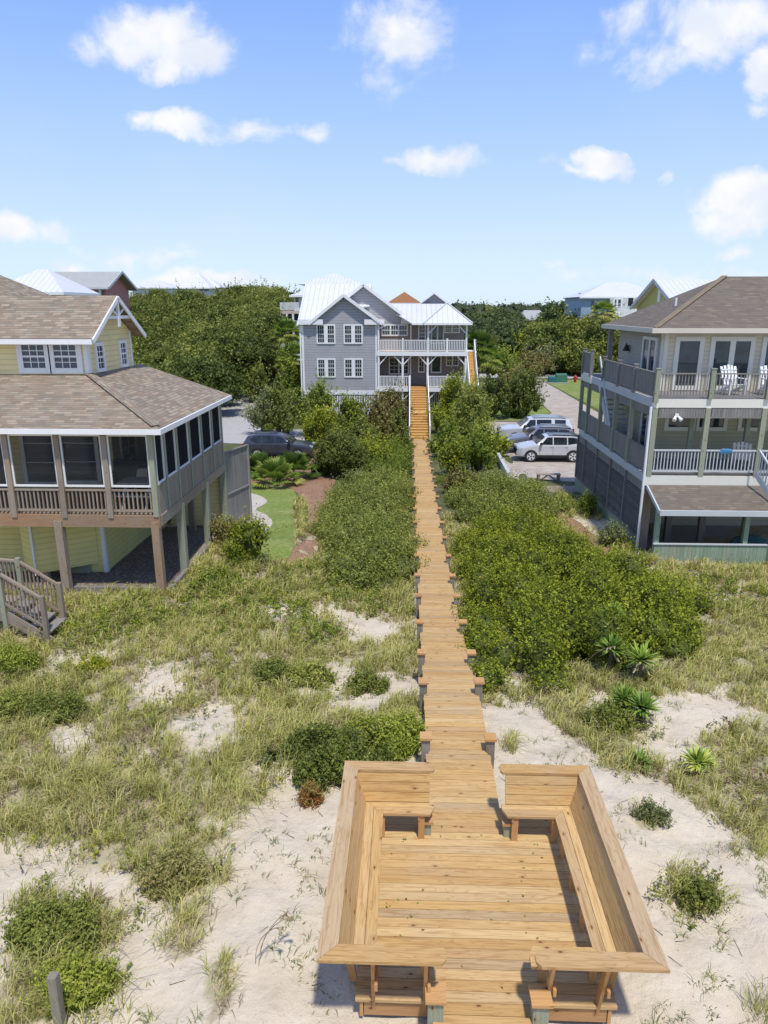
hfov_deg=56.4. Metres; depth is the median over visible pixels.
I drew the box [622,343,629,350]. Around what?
wall lantern
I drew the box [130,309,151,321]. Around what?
oak tree
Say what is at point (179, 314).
oak tree
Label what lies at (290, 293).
oak tree
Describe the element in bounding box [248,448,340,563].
pine straw bed
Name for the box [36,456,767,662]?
creeping ground cover
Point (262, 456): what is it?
palmetto
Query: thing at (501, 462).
timber edging
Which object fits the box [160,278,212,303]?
oak tree
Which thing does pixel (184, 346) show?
oak tree
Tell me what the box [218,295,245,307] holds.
oak tree
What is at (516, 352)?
shrub
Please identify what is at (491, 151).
sky
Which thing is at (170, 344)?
oak tree
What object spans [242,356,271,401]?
shrub
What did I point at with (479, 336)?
palm tree
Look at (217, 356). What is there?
oak tree
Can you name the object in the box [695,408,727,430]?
window
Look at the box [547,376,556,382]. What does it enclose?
utility box
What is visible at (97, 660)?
shrub
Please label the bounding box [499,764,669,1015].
deck bench
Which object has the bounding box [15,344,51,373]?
window
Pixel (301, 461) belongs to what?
palmetto
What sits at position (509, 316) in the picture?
oak tree
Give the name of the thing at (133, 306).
oak tree
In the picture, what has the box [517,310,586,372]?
oak tree
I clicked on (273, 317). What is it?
oak tree
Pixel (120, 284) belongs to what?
pink house
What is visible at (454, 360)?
window
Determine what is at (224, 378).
oak tree
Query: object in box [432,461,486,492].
shrub
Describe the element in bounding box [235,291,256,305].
oak tree
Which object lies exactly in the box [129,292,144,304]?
oak tree
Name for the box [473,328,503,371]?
shrub
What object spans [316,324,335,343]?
window
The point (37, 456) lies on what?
window
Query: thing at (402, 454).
thicket
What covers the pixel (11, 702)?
shrub
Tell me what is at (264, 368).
shrub
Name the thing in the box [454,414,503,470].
shrub
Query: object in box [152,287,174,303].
oak tree
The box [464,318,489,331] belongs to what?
oak tree
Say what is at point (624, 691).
yucca
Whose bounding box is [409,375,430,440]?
front stairs
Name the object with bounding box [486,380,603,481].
paver lot
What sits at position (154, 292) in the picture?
oak tree
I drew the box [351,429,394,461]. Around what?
shrub
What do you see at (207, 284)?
pyramid roof house
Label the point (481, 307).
distant woods
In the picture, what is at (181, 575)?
landscape timber
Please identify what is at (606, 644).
yucca
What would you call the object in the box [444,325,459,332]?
window
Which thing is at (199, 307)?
oak tree
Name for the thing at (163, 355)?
oak tree
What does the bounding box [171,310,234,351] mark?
oak tree
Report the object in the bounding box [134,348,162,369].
oak tree
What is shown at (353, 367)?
window
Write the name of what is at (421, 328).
window
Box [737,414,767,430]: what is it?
window
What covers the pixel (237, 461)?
outdoor shower
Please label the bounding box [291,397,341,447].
shrub
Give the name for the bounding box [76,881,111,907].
dune rosette
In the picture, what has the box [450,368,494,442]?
shrub
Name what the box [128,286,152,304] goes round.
oak tree
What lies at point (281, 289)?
oak tree
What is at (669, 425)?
window
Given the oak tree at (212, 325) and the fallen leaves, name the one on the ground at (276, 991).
the oak tree at (212, 325)
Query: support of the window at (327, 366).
in the grey house at (357, 338)
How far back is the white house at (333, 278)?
90.00 m
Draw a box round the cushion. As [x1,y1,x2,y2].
[136,468,148,476]
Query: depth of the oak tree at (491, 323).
140.90 m
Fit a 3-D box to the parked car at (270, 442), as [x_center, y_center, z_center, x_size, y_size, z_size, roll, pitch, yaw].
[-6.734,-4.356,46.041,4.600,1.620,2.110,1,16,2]
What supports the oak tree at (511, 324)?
on the ground at (276, 991)
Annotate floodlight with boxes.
[672,413,682,421]
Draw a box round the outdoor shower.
[224,444,252,523]
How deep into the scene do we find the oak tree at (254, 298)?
102.48 m
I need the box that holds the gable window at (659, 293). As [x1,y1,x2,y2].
[657,289,660,301]
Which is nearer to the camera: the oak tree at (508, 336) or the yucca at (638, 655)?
the yucca at (638, 655)
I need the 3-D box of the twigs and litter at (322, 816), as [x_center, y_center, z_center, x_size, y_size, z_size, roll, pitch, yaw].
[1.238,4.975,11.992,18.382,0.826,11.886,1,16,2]
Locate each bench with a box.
[317,761,446,1010]
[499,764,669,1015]
[536,473,560,481]
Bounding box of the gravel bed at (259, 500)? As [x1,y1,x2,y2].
[248,493,271,529]
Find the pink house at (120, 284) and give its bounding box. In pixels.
[55,271,137,310]
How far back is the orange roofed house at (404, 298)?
113.64 m
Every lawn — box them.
[234,484,296,560]
[486,404,549,420]
[541,379,604,409]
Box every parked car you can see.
[241,430,315,454]
[496,414,573,438]
[504,423,574,446]
[513,431,577,461]
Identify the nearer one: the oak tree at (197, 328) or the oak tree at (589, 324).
the oak tree at (197, 328)
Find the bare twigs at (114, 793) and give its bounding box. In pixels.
[94,772,136,803]
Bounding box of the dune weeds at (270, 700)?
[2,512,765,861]
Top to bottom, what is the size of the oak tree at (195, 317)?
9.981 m
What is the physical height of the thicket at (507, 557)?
3.096 m
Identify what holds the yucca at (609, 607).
on the ground at (276, 991)
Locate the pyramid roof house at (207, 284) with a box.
[175,273,224,295]
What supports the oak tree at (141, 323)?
on the ground at (276, 991)
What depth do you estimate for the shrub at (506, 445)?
45.46 m
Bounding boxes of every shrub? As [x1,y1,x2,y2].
[0,636,48,680]
[0,681,36,724]
[0,874,102,960]
[17,683,95,725]
[19,942,124,1018]
[71,647,112,676]
[134,836,214,904]
[186,554,244,594]
[209,509,253,545]
[212,503,286,567]
[240,383,284,431]
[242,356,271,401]
[246,646,296,689]
[257,707,406,792]
[259,373,310,433]
[261,343,282,378]
[268,344,300,381]
[277,346,302,398]
[284,654,336,689]
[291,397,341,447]
[292,777,325,810]
[298,368,337,416]
[307,422,376,477]
[329,387,371,430]
[337,401,381,443]
[340,661,391,699]
[342,706,428,761]
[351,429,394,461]
[361,387,401,442]
[367,375,420,425]
[382,401,416,443]
[419,409,466,453]
[424,360,485,428]
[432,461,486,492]
[434,432,471,473]
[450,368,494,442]
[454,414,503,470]
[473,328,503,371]
[479,368,514,417]
[480,299,499,316]
[480,339,525,375]
[486,417,514,459]
[497,358,538,402]
[500,360,549,417]
[508,322,531,360]
[514,341,554,375]
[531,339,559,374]
[573,691,655,735]
[577,485,603,514]
[593,515,629,544]
[629,794,678,827]
[671,852,733,917]
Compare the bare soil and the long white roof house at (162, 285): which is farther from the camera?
the long white roof house at (162, 285)
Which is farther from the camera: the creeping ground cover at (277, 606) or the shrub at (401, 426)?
the shrub at (401, 426)
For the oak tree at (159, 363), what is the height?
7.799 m
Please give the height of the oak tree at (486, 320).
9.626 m
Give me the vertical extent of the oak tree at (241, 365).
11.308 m
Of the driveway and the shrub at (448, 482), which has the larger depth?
the driveway
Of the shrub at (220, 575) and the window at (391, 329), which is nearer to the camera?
the shrub at (220, 575)
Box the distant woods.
[451,296,559,314]
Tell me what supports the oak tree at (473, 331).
on the ground at (276, 991)
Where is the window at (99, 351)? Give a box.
[93,342,106,371]
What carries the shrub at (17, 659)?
on the ground at (276, 991)
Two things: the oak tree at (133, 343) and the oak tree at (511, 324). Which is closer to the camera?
the oak tree at (133, 343)
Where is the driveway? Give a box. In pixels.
[221,389,338,443]
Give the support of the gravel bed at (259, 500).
on the lawn at (277, 508)
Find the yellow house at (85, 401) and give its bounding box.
[0,275,231,595]
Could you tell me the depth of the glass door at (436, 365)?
66.05 m
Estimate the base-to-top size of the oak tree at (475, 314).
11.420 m
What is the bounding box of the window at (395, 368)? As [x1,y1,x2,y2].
[389,357,408,374]
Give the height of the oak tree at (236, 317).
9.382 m
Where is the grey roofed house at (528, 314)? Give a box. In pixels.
[521,310,540,319]
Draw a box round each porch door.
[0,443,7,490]
[418,356,424,372]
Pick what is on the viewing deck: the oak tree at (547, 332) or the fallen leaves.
the fallen leaves
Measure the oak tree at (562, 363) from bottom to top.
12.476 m
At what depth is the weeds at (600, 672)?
10.53 m
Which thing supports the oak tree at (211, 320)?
on the ground at (276, 991)
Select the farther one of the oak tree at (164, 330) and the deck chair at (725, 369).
the oak tree at (164, 330)
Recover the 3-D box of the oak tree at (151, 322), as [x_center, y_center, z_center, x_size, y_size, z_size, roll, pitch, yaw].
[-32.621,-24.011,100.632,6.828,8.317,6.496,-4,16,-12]
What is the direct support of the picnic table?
on the yellow house at (85, 401)
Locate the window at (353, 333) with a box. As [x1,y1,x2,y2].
[343,324,362,343]
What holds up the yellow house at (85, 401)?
on the ground at (276, 991)
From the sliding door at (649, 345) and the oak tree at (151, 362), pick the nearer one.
the sliding door at (649, 345)
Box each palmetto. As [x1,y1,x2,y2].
[249,450,272,475]
[250,457,307,487]
[273,450,321,479]
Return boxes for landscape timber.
[74,543,208,592]
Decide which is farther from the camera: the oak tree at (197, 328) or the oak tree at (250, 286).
the oak tree at (250, 286)
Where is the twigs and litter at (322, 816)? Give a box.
[2,650,767,1023]
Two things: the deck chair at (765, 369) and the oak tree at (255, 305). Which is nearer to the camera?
the deck chair at (765, 369)
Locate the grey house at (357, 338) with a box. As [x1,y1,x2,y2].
[296,284,478,413]
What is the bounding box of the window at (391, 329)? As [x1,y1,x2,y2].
[381,324,407,335]
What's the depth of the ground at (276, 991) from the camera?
10.52 m
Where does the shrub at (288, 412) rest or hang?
on the ground at (276, 991)
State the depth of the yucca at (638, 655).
16.12 m
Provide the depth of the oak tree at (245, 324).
78.86 m
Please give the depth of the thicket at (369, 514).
27.32 m
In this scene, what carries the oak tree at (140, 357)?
on the ground at (276, 991)
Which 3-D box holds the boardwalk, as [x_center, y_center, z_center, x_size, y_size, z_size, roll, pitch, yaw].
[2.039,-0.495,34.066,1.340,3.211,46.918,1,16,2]
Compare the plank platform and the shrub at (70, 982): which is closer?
the shrub at (70, 982)
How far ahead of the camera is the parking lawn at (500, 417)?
63.99 m
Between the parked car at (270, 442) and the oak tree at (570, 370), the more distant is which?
the oak tree at (570, 370)
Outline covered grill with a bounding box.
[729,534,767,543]
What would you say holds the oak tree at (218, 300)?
on the ground at (276, 991)
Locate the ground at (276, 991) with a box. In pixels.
[0,355,767,1023]
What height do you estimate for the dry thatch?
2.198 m
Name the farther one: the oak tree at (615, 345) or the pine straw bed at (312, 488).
the oak tree at (615, 345)
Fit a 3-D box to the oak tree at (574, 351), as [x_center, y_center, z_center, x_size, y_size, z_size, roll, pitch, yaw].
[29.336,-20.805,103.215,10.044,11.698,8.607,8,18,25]
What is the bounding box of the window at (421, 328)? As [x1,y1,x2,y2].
[418,325,425,341]
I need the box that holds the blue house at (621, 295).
[563,282,644,318]
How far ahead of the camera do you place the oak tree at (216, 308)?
100.16 m
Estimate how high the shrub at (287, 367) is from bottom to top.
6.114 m
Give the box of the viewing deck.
[355,808,617,1023]
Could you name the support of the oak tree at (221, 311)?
on the ground at (276, 991)
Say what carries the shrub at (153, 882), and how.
on the ground at (276, 991)
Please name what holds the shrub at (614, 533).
on the ground at (276, 991)
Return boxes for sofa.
[112,459,147,497]
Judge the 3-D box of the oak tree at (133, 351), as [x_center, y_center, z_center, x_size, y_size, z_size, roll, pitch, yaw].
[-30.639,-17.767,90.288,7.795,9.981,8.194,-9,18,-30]
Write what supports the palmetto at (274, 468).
on the lawn at (277, 508)
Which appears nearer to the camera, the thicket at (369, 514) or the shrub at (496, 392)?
the thicket at (369, 514)
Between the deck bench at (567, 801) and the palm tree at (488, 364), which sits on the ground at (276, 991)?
the palm tree at (488, 364)
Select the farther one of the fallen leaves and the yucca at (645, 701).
the yucca at (645, 701)
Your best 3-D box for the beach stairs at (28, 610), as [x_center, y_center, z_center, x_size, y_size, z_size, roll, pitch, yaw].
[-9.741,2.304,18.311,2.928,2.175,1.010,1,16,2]
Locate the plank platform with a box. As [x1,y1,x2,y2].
[542,486,578,491]
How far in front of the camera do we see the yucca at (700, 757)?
12.62 m
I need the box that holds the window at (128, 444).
[119,436,138,458]
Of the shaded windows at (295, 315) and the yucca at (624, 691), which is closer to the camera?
the yucca at (624, 691)
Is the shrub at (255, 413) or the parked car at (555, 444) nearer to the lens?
the parked car at (555, 444)
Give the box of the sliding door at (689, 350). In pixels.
[670,336,704,389]
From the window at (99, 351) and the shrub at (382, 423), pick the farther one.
the shrub at (382, 423)
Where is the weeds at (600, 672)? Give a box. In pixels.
[0,626,738,1023]
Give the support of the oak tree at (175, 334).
on the ground at (276, 991)
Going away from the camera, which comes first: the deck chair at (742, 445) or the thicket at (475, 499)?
the deck chair at (742, 445)
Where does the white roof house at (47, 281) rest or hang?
on the ground at (276, 991)
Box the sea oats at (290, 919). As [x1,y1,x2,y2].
[255,910,293,965]
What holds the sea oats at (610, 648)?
on the ground at (276, 991)
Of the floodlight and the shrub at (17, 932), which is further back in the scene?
the floodlight
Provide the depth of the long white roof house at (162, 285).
169.34 m
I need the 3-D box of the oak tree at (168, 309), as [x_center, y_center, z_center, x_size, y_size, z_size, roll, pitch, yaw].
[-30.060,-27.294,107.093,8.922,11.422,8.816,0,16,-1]
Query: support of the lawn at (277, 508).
on the ground at (276, 991)
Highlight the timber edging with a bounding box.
[496,452,510,475]
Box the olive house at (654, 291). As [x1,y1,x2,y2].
[630,278,715,310]
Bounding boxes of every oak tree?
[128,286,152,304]
[129,288,168,322]
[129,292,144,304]
[130,299,148,312]
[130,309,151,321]
[131,309,185,340]
[131,327,162,345]
[131,336,138,350]
[132,336,149,355]
[133,327,172,354]
[133,349,153,363]
[134,309,156,329]
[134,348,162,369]
[142,310,159,329]
[143,341,173,364]
[145,306,196,331]
[145,355,165,367]
[148,285,166,298]
[149,307,169,321]
[150,289,202,321]
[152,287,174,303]
[152,342,175,362]
[156,353,185,370]
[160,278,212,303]
[160,328,223,368]
[160,348,247,405]
[161,326,181,339]
[161,334,180,347]
[163,320,198,349]
[166,337,245,395]
[169,302,194,319]
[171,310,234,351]
[176,314,211,338]
[182,297,219,321]
[183,297,234,332]
[183,321,212,336]
[185,291,215,308]
[185,301,210,318]
[185,317,279,379]
[195,317,226,337]
[203,294,249,321]
[204,289,233,307]
[207,299,237,315]
[208,298,245,326]
[210,314,235,330]
[213,308,276,345]
[214,277,257,298]
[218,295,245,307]
[220,306,252,323]
[225,310,279,345]
[226,320,276,377]
[230,302,253,316]
[231,299,290,378]
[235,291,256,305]
[237,295,291,336]
[239,287,264,300]
[240,289,268,305]
[245,280,268,289]
[246,286,273,304]
[251,296,276,309]
[257,275,290,293]
[259,286,286,298]
[263,293,290,310]
[275,290,293,301]
[280,283,299,295]
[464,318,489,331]
[464,325,472,338]
[464,325,489,348]
[465,308,481,319]
[466,314,482,321]
[479,306,506,318]
[479,316,493,324]
[481,314,496,320]
[482,321,497,329]
[483,318,504,326]
[483,321,521,352]
[489,314,519,322]
[496,311,529,323]
[496,315,527,327]
[498,312,524,324]
[499,318,517,327]
[501,308,514,316]
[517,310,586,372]
[520,312,557,350]
[534,298,564,322]
[535,323,572,372]
[538,293,581,327]
[551,300,622,348]
[554,327,617,371]
[557,365,580,375]
[572,348,617,375]
[581,313,619,359]
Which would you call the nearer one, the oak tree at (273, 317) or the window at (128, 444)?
the window at (128, 444)
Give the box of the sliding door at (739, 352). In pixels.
[705,336,756,389]
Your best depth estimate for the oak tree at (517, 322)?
143.28 m
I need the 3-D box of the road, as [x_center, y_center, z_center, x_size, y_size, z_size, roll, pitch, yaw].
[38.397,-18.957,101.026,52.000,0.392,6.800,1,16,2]
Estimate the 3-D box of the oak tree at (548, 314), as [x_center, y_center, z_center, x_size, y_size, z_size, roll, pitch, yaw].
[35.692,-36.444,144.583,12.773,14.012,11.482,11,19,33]
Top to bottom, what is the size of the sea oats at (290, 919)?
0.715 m
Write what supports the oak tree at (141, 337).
on the ground at (276, 991)
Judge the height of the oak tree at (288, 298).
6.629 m
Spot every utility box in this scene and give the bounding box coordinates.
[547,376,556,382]
[555,373,568,382]
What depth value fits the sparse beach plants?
10.05 m
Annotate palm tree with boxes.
[270,318,301,347]
[271,342,302,377]
[463,330,497,378]
[479,345,504,388]
[589,299,618,341]
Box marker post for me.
[46,971,66,1023]
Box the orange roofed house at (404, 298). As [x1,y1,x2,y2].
[389,292,420,303]
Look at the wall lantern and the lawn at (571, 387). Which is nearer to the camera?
the wall lantern
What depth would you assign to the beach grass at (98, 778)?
14.77 m
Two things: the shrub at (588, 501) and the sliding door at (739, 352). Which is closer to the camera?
the sliding door at (739, 352)
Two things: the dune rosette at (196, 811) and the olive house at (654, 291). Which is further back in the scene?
the olive house at (654, 291)
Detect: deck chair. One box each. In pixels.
[716,365,746,394]
[731,442,752,467]
[757,365,767,393]
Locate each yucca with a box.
[595,632,627,672]
[600,601,625,619]
[607,682,639,708]
[621,686,663,724]
[621,747,653,772]
[625,639,661,681]
[678,743,719,773]
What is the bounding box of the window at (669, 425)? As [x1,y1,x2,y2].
[664,418,696,430]
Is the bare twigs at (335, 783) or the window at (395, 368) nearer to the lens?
the bare twigs at (335, 783)
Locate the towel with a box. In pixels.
[720,448,731,453]
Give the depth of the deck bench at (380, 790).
9.15 m
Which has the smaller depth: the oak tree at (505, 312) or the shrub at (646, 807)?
the shrub at (646, 807)
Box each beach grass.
[0,492,767,1023]
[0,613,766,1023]
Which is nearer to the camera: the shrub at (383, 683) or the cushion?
the shrub at (383, 683)
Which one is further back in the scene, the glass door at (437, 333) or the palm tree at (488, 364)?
the palm tree at (488, 364)
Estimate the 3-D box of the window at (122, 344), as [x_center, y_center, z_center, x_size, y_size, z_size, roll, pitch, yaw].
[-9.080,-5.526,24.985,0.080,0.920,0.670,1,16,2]
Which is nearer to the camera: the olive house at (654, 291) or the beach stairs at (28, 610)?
the beach stairs at (28, 610)
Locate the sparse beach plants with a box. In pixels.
[0,649,767,1023]
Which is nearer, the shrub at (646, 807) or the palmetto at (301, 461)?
the shrub at (646, 807)
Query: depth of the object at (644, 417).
29.88 m
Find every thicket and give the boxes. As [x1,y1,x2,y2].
[306,458,430,593]
[357,431,419,476]
[442,460,577,526]
[447,495,722,694]
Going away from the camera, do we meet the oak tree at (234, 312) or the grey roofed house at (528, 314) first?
the oak tree at (234, 312)
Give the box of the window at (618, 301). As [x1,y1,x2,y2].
[612,298,622,306]
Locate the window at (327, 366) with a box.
[317,358,335,377]
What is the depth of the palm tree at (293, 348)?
68.16 m
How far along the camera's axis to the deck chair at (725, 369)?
26.55 m
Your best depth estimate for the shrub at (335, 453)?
40.26 m
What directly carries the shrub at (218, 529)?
on the ground at (276, 991)
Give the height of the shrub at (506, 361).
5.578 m
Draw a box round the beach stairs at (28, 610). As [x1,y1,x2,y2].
[0,557,66,643]
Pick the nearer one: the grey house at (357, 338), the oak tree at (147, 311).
the grey house at (357, 338)
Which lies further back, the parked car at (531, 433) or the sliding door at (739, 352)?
the parked car at (531, 433)
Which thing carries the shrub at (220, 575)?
on the ground at (276, 991)
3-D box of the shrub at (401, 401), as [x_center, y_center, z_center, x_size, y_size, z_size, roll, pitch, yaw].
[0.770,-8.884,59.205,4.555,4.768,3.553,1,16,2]
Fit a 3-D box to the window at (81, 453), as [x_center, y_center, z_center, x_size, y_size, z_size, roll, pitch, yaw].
[-9.578,-1.871,22.545,1.240,2.040,0.080,1,16,2]
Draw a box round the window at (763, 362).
[756,337,767,388]
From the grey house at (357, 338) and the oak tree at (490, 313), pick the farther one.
the oak tree at (490, 313)
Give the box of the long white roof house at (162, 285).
[132,281,177,296]
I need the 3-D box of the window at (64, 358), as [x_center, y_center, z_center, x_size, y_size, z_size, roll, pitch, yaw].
[-9.910,-4.834,22.288,1.040,1.040,0.080,1,16,2]
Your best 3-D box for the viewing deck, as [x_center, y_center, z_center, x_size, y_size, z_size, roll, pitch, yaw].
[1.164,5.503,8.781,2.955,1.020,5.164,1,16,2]
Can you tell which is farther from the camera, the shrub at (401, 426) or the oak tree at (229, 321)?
the oak tree at (229, 321)
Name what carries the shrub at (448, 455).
on the ground at (276, 991)
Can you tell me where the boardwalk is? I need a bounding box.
[411,437,499,809]
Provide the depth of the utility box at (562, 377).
92.34 m
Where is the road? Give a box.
[479,374,580,378]
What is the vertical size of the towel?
0.186 m
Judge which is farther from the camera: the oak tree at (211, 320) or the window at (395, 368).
the oak tree at (211, 320)
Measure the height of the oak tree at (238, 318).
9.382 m
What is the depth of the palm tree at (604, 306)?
99.58 m
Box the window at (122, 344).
[117,340,128,367]
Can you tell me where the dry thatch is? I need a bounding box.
[0,497,767,1023]
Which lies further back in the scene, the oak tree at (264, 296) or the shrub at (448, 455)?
the oak tree at (264, 296)
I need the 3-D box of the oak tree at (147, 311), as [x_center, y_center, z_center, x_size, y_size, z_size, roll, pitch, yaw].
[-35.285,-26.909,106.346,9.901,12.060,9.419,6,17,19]
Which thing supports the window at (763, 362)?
in the cream house at (643, 460)
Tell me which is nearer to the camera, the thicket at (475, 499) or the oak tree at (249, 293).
the thicket at (475, 499)
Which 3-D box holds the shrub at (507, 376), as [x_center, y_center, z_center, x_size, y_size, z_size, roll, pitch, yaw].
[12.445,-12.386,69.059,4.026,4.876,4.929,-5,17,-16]
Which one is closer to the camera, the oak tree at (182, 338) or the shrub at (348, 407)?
the shrub at (348, 407)
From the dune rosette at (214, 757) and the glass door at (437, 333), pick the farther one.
the glass door at (437, 333)
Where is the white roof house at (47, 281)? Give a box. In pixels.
[14,269,99,294]
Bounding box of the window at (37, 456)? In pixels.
[18,436,56,483]
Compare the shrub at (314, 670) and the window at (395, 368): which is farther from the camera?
the window at (395, 368)
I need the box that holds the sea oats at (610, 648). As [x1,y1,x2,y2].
[579,646,615,679]
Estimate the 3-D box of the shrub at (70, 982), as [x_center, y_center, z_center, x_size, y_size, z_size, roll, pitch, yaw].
[-3.668,5.585,8.550,1.114,0.691,0.927,1,16,2]
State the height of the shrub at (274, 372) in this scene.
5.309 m
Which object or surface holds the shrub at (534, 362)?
on the ground at (276, 991)
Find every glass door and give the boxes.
[431,325,443,343]
[431,356,441,372]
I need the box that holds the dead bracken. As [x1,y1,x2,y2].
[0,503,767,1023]
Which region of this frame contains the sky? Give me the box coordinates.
[0,0,767,306]
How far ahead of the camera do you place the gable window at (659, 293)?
62.34 m
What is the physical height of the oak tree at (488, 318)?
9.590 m
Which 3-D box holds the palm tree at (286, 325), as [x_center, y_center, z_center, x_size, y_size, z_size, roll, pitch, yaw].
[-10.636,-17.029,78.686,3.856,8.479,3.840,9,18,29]
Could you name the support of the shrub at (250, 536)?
on the ground at (276, 991)
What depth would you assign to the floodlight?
25.39 m
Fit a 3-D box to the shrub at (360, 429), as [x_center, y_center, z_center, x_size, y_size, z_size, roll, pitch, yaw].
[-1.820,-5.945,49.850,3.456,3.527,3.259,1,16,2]
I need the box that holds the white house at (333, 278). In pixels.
[280,273,361,364]
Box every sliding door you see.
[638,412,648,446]
[640,336,658,371]
[670,336,704,389]
[705,336,756,389]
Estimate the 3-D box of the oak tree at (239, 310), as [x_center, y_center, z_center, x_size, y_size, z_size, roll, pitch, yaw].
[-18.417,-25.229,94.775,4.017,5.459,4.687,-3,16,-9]
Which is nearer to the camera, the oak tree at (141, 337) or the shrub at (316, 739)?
the shrub at (316, 739)
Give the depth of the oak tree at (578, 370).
101.23 m
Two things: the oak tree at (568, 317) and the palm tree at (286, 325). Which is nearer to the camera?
the palm tree at (286, 325)
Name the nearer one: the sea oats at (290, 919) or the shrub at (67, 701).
the sea oats at (290, 919)
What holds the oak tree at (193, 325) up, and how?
on the ground at (276, 991)
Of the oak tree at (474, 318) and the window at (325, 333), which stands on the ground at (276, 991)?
the oak tree at (474, 318)
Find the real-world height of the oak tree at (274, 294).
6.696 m
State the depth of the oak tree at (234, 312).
89.66 m
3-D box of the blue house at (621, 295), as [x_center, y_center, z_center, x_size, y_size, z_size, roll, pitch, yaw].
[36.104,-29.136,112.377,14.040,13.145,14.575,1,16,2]
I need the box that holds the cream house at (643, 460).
[574,275,767,565]
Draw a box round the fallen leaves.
[381,826,542,987]
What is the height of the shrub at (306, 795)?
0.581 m
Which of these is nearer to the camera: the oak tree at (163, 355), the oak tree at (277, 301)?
the oak tree at (163, 355)
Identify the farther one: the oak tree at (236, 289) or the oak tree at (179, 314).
the oak tree at (236, 289)
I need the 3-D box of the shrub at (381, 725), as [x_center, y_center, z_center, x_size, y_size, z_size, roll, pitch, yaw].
[0.090,4.071,13.446,1.804,0.994,1.634,1,16,2]
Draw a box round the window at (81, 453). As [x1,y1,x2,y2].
[61,436,102,483]
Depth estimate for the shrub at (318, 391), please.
59.09 m
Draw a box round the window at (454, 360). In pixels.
[446,356,458,365]
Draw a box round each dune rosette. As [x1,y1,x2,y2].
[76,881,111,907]
[180,807,202,822]
[205,754,222,767]
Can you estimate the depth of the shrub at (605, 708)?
14.21 m
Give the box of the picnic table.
[113,477,151,509]
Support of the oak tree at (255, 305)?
on the ground at (276, 991)
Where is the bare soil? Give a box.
[557,514,614,555]
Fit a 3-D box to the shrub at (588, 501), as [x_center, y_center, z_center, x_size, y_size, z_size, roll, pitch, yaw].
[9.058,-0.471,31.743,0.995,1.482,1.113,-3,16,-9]
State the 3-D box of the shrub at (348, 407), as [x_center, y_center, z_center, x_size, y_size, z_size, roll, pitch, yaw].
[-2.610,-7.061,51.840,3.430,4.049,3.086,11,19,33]
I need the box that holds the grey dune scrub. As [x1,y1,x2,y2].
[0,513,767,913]
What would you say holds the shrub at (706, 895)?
on the ground at (276, 991)
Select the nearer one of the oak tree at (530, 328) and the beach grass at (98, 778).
the beach grass at (98, 778)
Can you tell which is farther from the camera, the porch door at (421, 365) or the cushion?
the porch door at (421, 365)
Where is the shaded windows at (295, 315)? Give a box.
[288,314,298,322]
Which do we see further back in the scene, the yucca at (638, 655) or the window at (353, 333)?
the window at (353, 333)
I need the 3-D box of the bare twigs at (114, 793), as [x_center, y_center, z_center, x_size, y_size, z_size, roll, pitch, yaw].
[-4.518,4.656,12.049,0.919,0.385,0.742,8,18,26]
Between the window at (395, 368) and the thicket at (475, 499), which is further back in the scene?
the window at (395, 368)
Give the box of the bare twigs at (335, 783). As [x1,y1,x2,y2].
[299,751,340,791]
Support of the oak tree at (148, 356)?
on the ground at (276, 991)
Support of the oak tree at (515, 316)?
on the ground at (276, 991)
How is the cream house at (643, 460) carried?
on the ground at (276, 991)
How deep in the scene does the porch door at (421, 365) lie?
66.10 m
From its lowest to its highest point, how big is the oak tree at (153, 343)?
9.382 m
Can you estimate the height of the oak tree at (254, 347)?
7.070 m
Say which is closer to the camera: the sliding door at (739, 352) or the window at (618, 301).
the sliding door at (739, 352)
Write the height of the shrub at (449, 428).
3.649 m
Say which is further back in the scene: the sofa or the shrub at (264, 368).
the shrub at (264, 368)
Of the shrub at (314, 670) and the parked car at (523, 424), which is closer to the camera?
the shrub at (314, 670)
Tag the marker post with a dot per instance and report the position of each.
(55, 992)
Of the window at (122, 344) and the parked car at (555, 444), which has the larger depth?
the parked car at (555, 444)
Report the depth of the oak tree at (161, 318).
103.35 m
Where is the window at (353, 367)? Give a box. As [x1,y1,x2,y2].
[344,358,362,377]
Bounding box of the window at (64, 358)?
[47,344,83,373]
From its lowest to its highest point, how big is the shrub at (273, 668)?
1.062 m
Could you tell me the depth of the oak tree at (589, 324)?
103.87 m
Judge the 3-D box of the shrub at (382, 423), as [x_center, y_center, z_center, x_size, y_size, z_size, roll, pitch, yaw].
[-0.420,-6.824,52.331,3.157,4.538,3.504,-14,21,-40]

